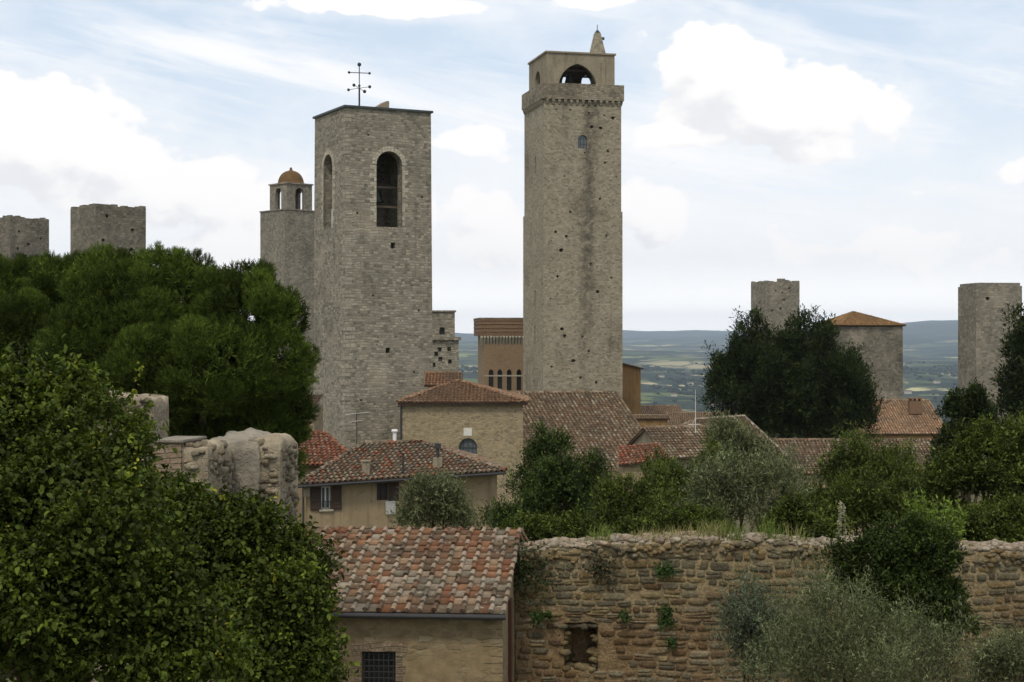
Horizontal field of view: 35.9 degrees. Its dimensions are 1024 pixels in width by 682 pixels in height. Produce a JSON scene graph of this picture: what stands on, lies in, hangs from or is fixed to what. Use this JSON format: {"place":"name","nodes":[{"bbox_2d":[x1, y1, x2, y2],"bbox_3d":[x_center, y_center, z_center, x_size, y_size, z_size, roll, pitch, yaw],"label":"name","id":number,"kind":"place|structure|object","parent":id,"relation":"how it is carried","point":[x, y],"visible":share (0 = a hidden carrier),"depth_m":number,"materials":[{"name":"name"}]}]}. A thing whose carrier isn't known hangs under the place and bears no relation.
{"place":"outdoors","nodes":[
{"label":"outdoors","id":0,"kind":"place"},
{"bbox_2d":[4,320,989,681],"bbox_3d":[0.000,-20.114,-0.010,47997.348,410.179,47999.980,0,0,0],"label":"terrain","id":1,"kind":"structure","parent":0,"point":[930,342],"depth_m":8113.97,"materials":[{"name":"green plant"}]},
{"bbox_2d":[0,215,48,378],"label":"stone tower","id":2,"kind":"structure","parent":1,"relation":"on","point":[18,234],"depth_m":201.70,"materials":[{"name":"grey stone"}]},
{"bbox_2d":[0,249,81,677],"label":"umbrella pine","id":3,"kind":"object","parent":1,"relation":"on","point":[29,295],"visible":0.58,"depth_m":48.39,"materials":[{"name":"green plant"}]},
{"bbox_2d":[70,203,145,307],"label":"stone tower","id":4,"kind":"structure","parent":1,"relation":"on","point":[120,226],"depth_m":167.06,"materials":[{"name":"grey stone"}]},
{"bbox_2d":[64,390,168,681],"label":"ruined wall","id":5,"kind":"structure","parent":1,"relation":"on","point":[160,409],"depth_m":23.64,"materials":[{"name":"stone"}]},
{"bbox_2d":[0,334,273,681],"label":"hazel tree","id":6,"kind":"object","parent":1,"relation":"on","point":[78,562],"visible":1,"depth_m":13.36,"materials":[{"name":"green plant"}]},
{"bbox_2d":[27,239,323,485],"bbox_3d":[-9.542,3.564,44.904,8.438,13.146,6.597,0,0,0],"label":"umbrella pine","id":7,"kind":"object","parent":1,"relation":"on","point":[191,338],"visible":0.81,"depth_m":43.81,"materials":[{"name":"green plant"}]},
{"bbox_2d":[153,436,235,681],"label":"ruined wall","id":8,"kind":"structure","parent":1,"relation":"on","point":[211,460],"depth_m":21.43,"materials":[{"name":"stone"}]},
{"bbox_2d":[128,466,359,681],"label":"hazel tree","id":9,"kind":"object","parent":1,"relation":"on","point":[271,574],"visible":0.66,"depth_m":17.36,"materials":[{"name":"green plant"}]},
{"bbox_2d":[210,428,299,681],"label":"ruined wall","id":10,"kind":"structure","parent":1,"relation":"on","point":[264,461],"depth_m":22.50,"materials":[{"name":"stone"}]},
{"bbox_2d":[259,167,313,393],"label":"domed tower","id":11,"kind":"structure","parent":1,"relation":"on","point":[287,239],"depth_m":237.35,"materials":[{"name":"stone"}]},
{"bbox_2d":[300,394,322,430],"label":"stone house end","id":12,"kind":"structure","parent":1,"relation":"on","point":[317,425],"depth_m":107.99,"materials":[{"name":"stone"}]},
{"bbox_2d":[297,430,347,524],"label":"red roofed house","id":13,"kind":"structure","parent":1,"relation":"on","point":[323,447],"depth_m":74.71,"materials":[{"name":"tile"}]},
{"bbox_2d":[345,412,367,444],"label":"tv aerial","id":14,"kind":"object","parent":13,"relation":"on","point":[356,413],"visible":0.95,"depth_m":75.98,"materials":[{"name":"metal"}]},
{"bbox_2d":[313,101,432,449],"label":"bell tower","id":15,"kind":"structure","parent":1,"relation":"on","point":[372,332],"depth_m":116.66,"materials":[{"name":"stone"}]},
{"bbox_2d":[347,62,370,105],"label":"iron cross","id":16,"kind":"object","parent":15,"relation":"on","point":[359,72],"visible":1,"depth_m":116.24,"materials":[{"name":"grey metal"}]},
{"bbox_2d":[298,439,507,528],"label":"shuttered house","id":17,"kind":"structure","parent":1,"relation":"on","point":[342,489],"depth_m":68.41,"materials":[{"name":"paint"}]},
{"bbox_2d":[311,485,341,511],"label":"window","id":18,"kind":"structure","parent":17,"relation":"in","point":[320,496],"depth_m":67.38,"materials":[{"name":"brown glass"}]},
{"bbox_2d":[361,460,370,474],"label":"chimney","id":19,"kind":"object","parent":17,"relation":"on","point":[365,466],"visible":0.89,"depth_m":68.04,"materials":[{"name":"grey paint"}]},
{"bbox_2d":[377,482,398,500],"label":"window","id":20,"kind":"structure","parent":17,"relation":"in","point":[385,491],"depth_m":68.31,"materials":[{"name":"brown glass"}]},
{"bbox_2d":[385,501,395,513],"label":"hanging cloth","id":21,"kind":"object","parent":17,"relation":"hanging from","point":[390,504],"visible":0.87,"depth_m":68.22,"materials":[{"name":"white fabric"}]},
{"bbox_2d":[392,429,397,442],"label":"white flue","id":22,"kind":"object","parent":17,"relation":"on","point":[394,431],"visible":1,"depth_m":71.63,"materials":[{"name":"paint"}]},
{"bbox_2d":[402,453,404,472],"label":"black flue","id":23,"kind":"object","parent":17,"relation":"attached to","point":[403,462],"visible":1,"depth_m":68.36,"materials":[{"name":"metal"}]},
{"bbox_2d":[433,443,442,468],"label":"cowled flue","id":24,"kind":"object","parent":17,"relation":"on","point":[437,461],"visible":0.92,"depth_m":69.20,"materials":[{"name":"grey paint"}]},
{"bbox_2d":[303,525,528,681],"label":"tiled shed","id":25,"kind":"structure","parent":1,"relation":"on","point":[425,604],"depth_m":25.58,"materials":[{"name":"tile"}]},
{"bbox_2d":[351,641,406,681],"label":"window","id":26,"kind":"structure","parent":25,"relation":"in","point":[379,665],"depth_m":25.36,"materials":[{"name":"brown stone"}]},
{"bbox_2d":[385,465,482,528],"bbox_3d":[-2.495,7.270,52.267,3.382,6.514,2.730,0,0,0],"label":"olive tree","id":27,"kind":"object","parent":1,"relation":"on","point":[446,502],"visible":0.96,"depth_m":51.73,"materials":[{"name":"green plant"}]},
{"bbox_2d":[423,371,462,387],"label":"outbuilding","id":28,"kind":"structure","parent":1,"relation":"on","point":[433,378],"depth_m":113.16,"materials":[{"name":"tile"}]},
{"bbox_2d":[432,310,460,371],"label":"stepped tower","id":29,"kind":"structure","parent":1,"relation":"on","point":[445,341],"depth_m":149.92,"materials":[{"name":"stone"}]},
{"bbox_2d":[439,327,443,333],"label":"window","id":30,"kind":"structure","parent":29,"relation":"in","point":[441,331],"depth_m":150.45,"materials":[{"name":"black glass"}]},
{"bbox_2d":[396,379,529,525],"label":"stone chapel","id":31,"kind":"structure","parent":1,"relation":"on","point":[486,421],"depth_m":98.00,"materials":[{"name":"beige stone"}]},
{"bbox_2d":[459,438,476,453],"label":"window","id":32,"kind":"structure","parent":31,"relation":"in","point":[468,444],"depth_m":98.16,"materials":[{"name":"grey glass"}]},
{"bbox_2d":[473,318,522,390],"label":"brick palace","id":33,"kind":"structure","parent":1,"relation":"on","point":[500,353],"depth_m":200.21,"materials":[{"name":"brown brick"}]},
{"bbox_2d":[489,369,492,386],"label":"window","id":34,"kind":"structure","parent":33,"relation":"in","point":[490,371],"depth_m":200.49,"materials":[{"name":"black glass"}]},
{"bbox_2d":[498,369,501,388],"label":"window","id":35,"kind":"structure","parent":33,"relation":"in","point":[499,371],"depth_m":200.58,"materials":[{"name":"black glass"}]},
{"bbox_2d":[507,369,510,389],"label":"window","id":36,"kind":"structure","parent":33,"relation":"in","point":[509,371],"depth_m":200.73,"materials":[{"name":"black glass"}]},
{"bbox_2d":[517,369,520,389],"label":"window","id":37,"kind":"structure","parent":33,"relation":"in","point":[518,371],"depth_m":200.83,"materials":[{"name":"black glass"}]},
{"bbox_2d":[465,418,617,528],"bbox_3d":[0.983,6.171,45.309,4.721,7.890,3.899,0,0,0],"label":"dark tree","id":38,"kind":"object","parent":1,"relation":"on","point":[552,474],"visible":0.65,"depth_m":45.14,"materials":[{"name":"green plant"}]},
{"bbox_2d":[497,498,613,541],"bbox_3d":[0.864,6.311,33.031,2.840,6.050,1.372,0,0,0],"label":"bramble","id":39,"kind":"object","parent":1,"relation":"on","point":[575,523],"visible":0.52,"depth_m":32.84,"materials":[{"name":"green plant"}]},
{"bbox_2d":[522,25,623,398],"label":"tall tower","id":40,"kind":"structure","parent":1,"relation":"on","point":[573,278],"depth_m":182.25,"materials":[{"name":"stone"}]},
{"bbox_2d":[578,135,586,148],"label":"window","id":41,"kind":"structure","parent":40,"relation":"in","point":[582,141],"depth_m":182.32,"materials":[{"name":"grey glass"}]},
{"bbox_2d":[511,390,642,530],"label":"church","id":42,"kind":"structure","parent":1,"relation":"on","point":[607,420],"depth_m":121.18,"materials":[{"name":"tile"}]},
{"bbox_2d":[623,363,642,413],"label":"brown building","id":43,"kind":"structure","parent":1,"relation":"on","point":[632,387],"depth_m":195.29,"materials":[{"name":"paint"}]},
{"bbox_2d":[616,442,666,530],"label":"lean to","id":44,"kind":"object","parent":1,"relation":"on","point":[628,455],"visible":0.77,"depth_m":88.94,"materials":[{"name":"red tile"}]},
{"bbox_2d":[633,414,669,428],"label":"house","id":45,"kind":"structure","parent":1,"relation":"on","point":[651,419],"depth_m":178.25,"materials":[{"name":"brown paint"}]},
{"bbox_2d":[641,405,681,413],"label":"house","id":46,"kind":"structure","parent":1,"relation":"on","point":[654,409],"depth_m":207.33,"materials":[{"name":"brown paint"}]},
{"bbox_2d":[582,429,750,542],"bbox_3d":[4.145,6.110,41.812,4.046,7.485,5.135,0,0,16],"label":"leafy shrub","id":47,"kind":"object","parent":1,"relation":"on","point":[657,487],"visible":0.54,"depth_m":40.89,"materials":[{"name":"green plant"}]},
{"bbox_2d":[612,500,730,534],"bbox_3d":[3.225,6.315,32.960,2.644,6.040,1.595,0,0,0],"label":"bramble","id":48,"kind":"object","parent":1,"relation":"on","point":[688,515],"visible":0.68,"depth_m":32.70,"materials":[{"name":"green plant"}]},
{"bbox_2d":[626,424,746,532],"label":"gabled house","id":49,"kind":"structure","parent":1,"relation":"on","point":[682,441],"depth_m":96.51,"materials":[{"name":"brown tile"}]},
{"bbox_2d":[688,389,699,432],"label":"whip aerial","id":50,"kind":"object","parent":49,"relation":"on","point":[695,424],"visible":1,"depth_m":95.98,"materials":[{"name":"white metal"}]},
{"bbox_2d":[665,412,716,424],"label":"house","id":51,"kind":"structure","parent":1,"relation":"on","point":[677,418],"depth_m":190.77,"materials":[{"name":"brown paint"}]},
{"bbox_2d":[459,361,957,421],"bbox_3d":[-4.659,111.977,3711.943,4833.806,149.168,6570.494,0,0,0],"label":"woodland","id":52,"kind":"object","parent":1,"relation":"on","point":[696,386],"visible":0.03,"depth_m":5073.49,"materials":[{"name":"green plant"}]},
{"bbox_2d":[680,415,787,531],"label":"sloping roof house","id":53,"kind":"structure","parent":1,"relation":"on","point":[702,420],"depth_m":113.22,"materials":[{"name":"tile"}]},
{"bbox_2d":[690,302,795,437],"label":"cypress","id":54,"kind":"object","parent":1,"relation":"on","point":[730,373],"visible":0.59,"depth_m":140.35,"materials":[{"name":"green plant"}]},
{"bbox_2d":[673,433,824,531],"bbox_3d":[5.321,5.797,36.170,3.847,7.324,3.097,0,0,0],"label":"olive tree","id":55,"kind":"object","parent":1,"relation":"on","point":[728,482],"visible":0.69,"depth_m":35.84,"materials":[{"name":"green plant"}]},
{"bbox_2d":[696,405,805,531],"bbox_3d":[7.530,6.185,50.004,3.638,8.464,2.559,0,0,0],"label":"olive tree","id":56,"kind":"object","parent":1,"relation":"on","point":[723,431],"visible":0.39,"depth_m":49.77,"materials":[{"name":"green plant"}]},
{"bbox_2d":[703,556,801,681],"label":"olive tree","id":57,"kind":"object","parent":1,"relation":"on","point":[741,626],"visible":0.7,"depth_m":23.36,"materials":[{"name":"green plant"}]},
{"bbox_2d":[514,530,1023,681],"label":"old town wall","id":58,"kind":"structure","parent":1,"relation":"on","point":[586,636],"depth_m":27.66,"materials":[{"name":"stone"}]},
{"bbox_2d":[476,526,580,622],"bbox_3d":[0.282,4.144,27.573,1.860,1.820,0.433,0,0,0],"label":"wall plant","id":59,"kind":"object","parent":58,"relation":"attached to","point":[529,566],"depth_m":27.55,"materials":[{"name":"green plant"}]},
{"bbox_2d":[527,605,545,627],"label":"wall plant","id":60,"kind":"object","parent":58,"relation":"attached to","point":[534,615],"depth_m":27.54,"materials":[{"name":"green plant"}]},
{"bbox_2d":[540,610,554,622],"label":"wall plant","id":61,"kind":"object","parent":58,"relation":"attached to","point":[548,616],"depth_m":27.53,"materials":[{"name":"green plant"}]},
{"bbox_2d":[590,524,609,536],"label":"tall weed","id":62,"kind":"object","parent":58,"relation":"on","point":[604,530],"visible":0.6,"depth_m":28.18,"materials":[{"name":"green plant"}]},
{"bbox_2d":[581,546,623,588],"bbox_3d":[1.583,3.951,27.587,0.764,0.752,0.330,0,0,0],"label":"wall plant","id":63,"kind":"object","parent":58,"relation":"attached to","point":[596,568],"depth_m":27.55,"materials":[{"name":"green plant"}]},
{"bbox_2d":[618,608,631,622],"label":"wall plant","id":64,"kind":"object","parent":58,"relation":"attached to","point":[622,615],"depth_m":27.54,"materials":[{"name":"green plant"}]},
{"bbox_2d":[652,603,676,618],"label":"wall plant","id":65,"kind":"object","parent":58,"relation":"attached to","point":[668,610],"depth_m":27.54,"materials":[{"name":"green plant"}]},
{"bbox_2d":[652,553,679,584],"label":"wall plant","id":66,"kind":"object","parent":58,"relation":"attached to","point":[664,569],"depth_m":27.54,"materials":[{"name":"green plant"}]},
{"bbox_2d":[657,612,677,631],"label":"wall plant","id":67,"kind":"object","parent":58,"relation":"attached to","point":[668,620],"depth_m":27.55,"materials":[{"name":"green plant"}]},
{"bbox_2d":[665,636,677,649],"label":"wall plant","id":68,"kind":"object","parent":58,"relation":"attached to","point":[672,642],"depth_m":27.54,"materials":[{"name":"green plant"}]},
{"bbox_2d":[544,510,992,546],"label":"grass","id":69,"kind":"structure","parent":58,"relation":"on","point":[719,531],"depth_m":27.94,"materials":[{"name":"green plant"}]},
{"bbox_2d":[767,515,776,533],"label":"tall weed","id":70,"kind":"object","parent":58,"relation":"on","point":[773,522],"visible":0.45,"depth_m":28.22,"materials":[{"name":"green plant"}]},
{"bbox_2d":[834,501,846,542],"bbox_3d":[5.809,3.242,27.762,0.216,0.921,0.440,0,0,23],"label":"mullein","id":71,"kind":"object","parent":58,"relation":"on","point":[840,513],"visible":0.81,"depth_m":27.72,"materials":[{"name":"grey plant"}]},
{"bbox_2d":[751,279,799,437],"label":"stone tower","id":72,"kind":"structure","parent":1,"relation":"on","point":[779,300],"depth_m":255.96,"materials":[{"name":"grey stone"}]},
{"bbox_2d":[757,486,855,537],"bbox_3d":[6.126,6.172,32.987,2.242,6.333,1.535,0,0,0],"label":"bramble","id":73,"kind":"object","parent":1,"relation":"on","point":[792,510],"visible":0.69,"depth_m":32.78,"materials":[{"name":"green plant"}]},
{"bbox_2d":[739,303,890,437],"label":"cypress","id":74,"kind":"object","parent":1,"relation":"on","point":[800,371],"visible":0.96,"depth_m":137.29,"materials":[{"name":"green plant"}]},
{"bbox_2d":[709,523,996,681],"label":"olive tree","id":75,"kind":"object","parent":1,"relation":"on","point":[817,639],"visible":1,"depth_m":20.27,"materials":[{"name":"green plant"}]},
{"bbox_2d":[771,438,937,536],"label":"long house","id":76,"kind":"structure","parent":1,"relation":"on","point":[811,447],"depth_m":111.83,"materials":[{"name":"tile"}]},
{"bbox_2d":[782,417,927,536],"bbox_3d":[8.781,5.852,39.916,4.352,7.826,4.271,0,0,24],"label":"leafy shrub","id":77,"kind":"object","parent":1,"relation":"on","point":[862,491],"visible":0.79,"depth_m":39.40,"materials":[{"name":"green plant"}]},
{"bbox_2d":[819,311,905,430],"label":"roofed tower","id":78,"kind":"structure","parent":1,"relation":"on","point":[882,344],"depth_m":196.14,"materials":[{"name":"stone"}]},
{"bbox_2d":[851,399,942,437],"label":"long house","id":79,"kind":"structure","parent":1,"relation":"on","point":[897,420],"depth_m":152.46,"materials":[{"name":"brown tile"}]},
{"bbox_2d":[906,397,922,413],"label":"brick chimney","id":80,"kind":"object","parent":79,"relation":"on","point":[914,406],"visible":1,"depth_m":153.80,"materials":[{"name":"brown brick"}]},
{"bbox_2d":[814,503,987,681],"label":"laurel bush","id":81,"kind":"object","parent":1,"relation":"on","point":[916,552],"visible":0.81,"depth_m":25.50,"materials":[{"name":"green plant"}]},
{"bbox_2d":[904,390,911,393],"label":"farmhouse","id":82,"kind":"object","parent":1,"relation":"on","point":[907,391],"visible":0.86,"depth_m":4595.97,"materials":[{"name":"stone"}]},
{"bbox_2d":[902,489,934,525],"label":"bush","id":83,"kind":"object","parent":1,"relation":"on","point":[915,503],"visible":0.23,"depth_m":29.18,"materials":[{"name":"green plant"}]},
{"bbox_2d":[933,495,968,540],"bbox_3d":[8.131,3.373,29.410,0.766,1.043,0.372,0,0,0],"label":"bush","id":84,"kind":"object","parent":1,"relation":"on","point":[959,521],"visible":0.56,"depth_m":29.38,"materials":[{"name":"green plant"}]},
{"bbox_2d":[901,400,1023,539],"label":"broadleaf tree","id":85,"kind":"object","parent":1,"relation":"on","point":[999,469],"visible":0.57,"depth_m":37.51,"materials":[{"name":"green plant"}]},
{"bbox_2d":[927,377,1003,503],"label":"conifer","id":86,"kind":"object","parent":1,"relation":"on","point":[973,401],"visible":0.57,"depth_m":85.43,"materials":[{"name":"green plant"}]},
{"bbox_2d":[929,494,1023,542],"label":"bramble","id":87,"kind":"object","parent":1,"relation":"on","point":[980,523],"visible":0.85,"depth_m":32.75,"materials":[{"name":"green plant"}]},
{"bbox_2d":[953,620,1023,681],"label":"olive tree","id":88,"kind":"object","parent":1,"relation":"on","point":[1006,664],"visible":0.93,"depth_m":20.89,"materials":[{"name":"green plant"}]},
{"bbox_2d":[958,283,1021,495],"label":"stone tower","id":89,"kind":"structure","parent":1,"relation":"on","point":[981,332],"depth_m":160.36,"materials":[{"name":"grey stone"}]},
{"bbox_2d":[989,299,1023,422],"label":"cypress","id":90,"kind":"object","parent":1,"relation":"on","point":[1011,384],"visible":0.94,"depth_m":117.16,"materials":[{"name":"green plant"}]},
{"bbox_2d":[0,0,1023,333],"label":"sky","id":91,"kind":"structure","parent":0,"point":[868,155],"materials":[{"name":"white"}]}
]}

